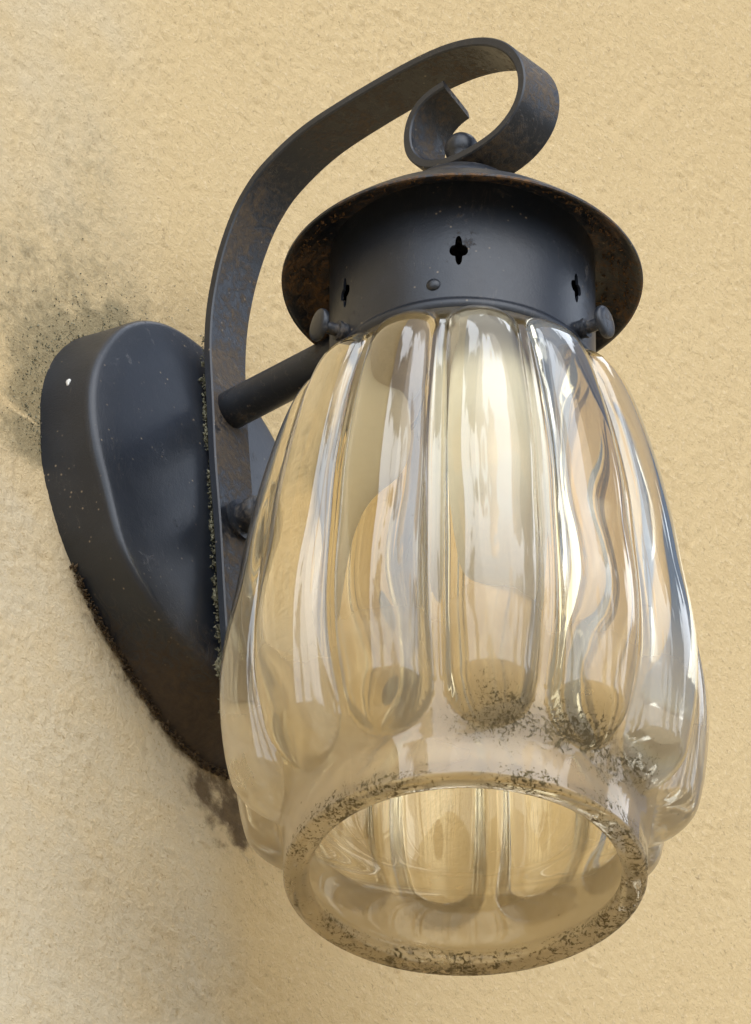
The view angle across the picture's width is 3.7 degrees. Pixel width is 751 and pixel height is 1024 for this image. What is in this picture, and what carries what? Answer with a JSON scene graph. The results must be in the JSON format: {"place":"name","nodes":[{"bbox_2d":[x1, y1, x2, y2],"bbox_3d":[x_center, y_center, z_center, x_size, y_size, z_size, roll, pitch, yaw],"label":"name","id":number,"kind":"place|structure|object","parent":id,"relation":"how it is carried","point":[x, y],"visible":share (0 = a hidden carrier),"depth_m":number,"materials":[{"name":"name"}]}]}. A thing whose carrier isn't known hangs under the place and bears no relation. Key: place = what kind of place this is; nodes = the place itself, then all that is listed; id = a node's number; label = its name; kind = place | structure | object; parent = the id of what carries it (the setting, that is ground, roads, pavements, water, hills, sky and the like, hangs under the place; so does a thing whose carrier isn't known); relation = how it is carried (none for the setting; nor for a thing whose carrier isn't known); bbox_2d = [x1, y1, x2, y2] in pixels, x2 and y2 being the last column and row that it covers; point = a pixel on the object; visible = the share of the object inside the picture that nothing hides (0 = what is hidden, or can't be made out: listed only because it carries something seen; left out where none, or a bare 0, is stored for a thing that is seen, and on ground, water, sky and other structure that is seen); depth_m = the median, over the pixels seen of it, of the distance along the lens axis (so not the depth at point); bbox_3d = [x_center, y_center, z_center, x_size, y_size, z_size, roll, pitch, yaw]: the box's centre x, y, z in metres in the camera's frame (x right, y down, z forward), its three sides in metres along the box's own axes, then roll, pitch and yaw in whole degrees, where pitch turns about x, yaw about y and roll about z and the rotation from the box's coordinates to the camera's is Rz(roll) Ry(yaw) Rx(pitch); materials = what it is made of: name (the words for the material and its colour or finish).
{"place":"outdoors","nodes":[
{"label":"outdoors","id":0,"kind":"place"},
{"bbox_2d":[0,0,750,1023],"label":"wall","id":1,"kind":"structure","parent":0,"point":[140,144],"depth_m":3.75,"materials":[{"name":"beige paint"}]},
{"bbox_2d":[1,238,191,453],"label":"wall moss","id":2,"kind":"object","parent":1,"relation":"attached to","point":[59,338],"depth_m":3.65,"materials":[{"name":"plant"}]},
{"bbox_2d":[40,37,708,975],"bbox_3d":[0.008,-0.008,3.603,0.196,0.314,0.147,-26,-43,32],"label":"wall lantern","id":3,"kind":"object","parent":1,"relation":"attached to","point":[454,721],"depth_m":3.54,"materials":[{"name":"clear glass"}]},
{"bbox_2d":[69,562,229,779],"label":"crusted soil","id":4,"kind":"structure","parent":3,"relation":"on","point":[206,766],"depth_m":3.62,"materials":[{"name":"brown soil"}]},
{"bbox_2d":[198,335,221,712],"bbox_3d":[-0.050,0.003,3.644,0.014,0.151,0.006,-26,-43,32],"label":"moss","id":5,"kind":"object","parent":3,"relation":"on","point":[217,664],"visible":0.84,"depth_m":3.64,"materials":[{"name":"plant"}]},
{"bbox_2d":[289,176,634,327],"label":"rust crumbs","id":6,"kind":"object","parent":3,"relation":"on","point":[510,181],"visible":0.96,"depth_m":3.62,"materials":[{"name":"brown metal"}]}
]}

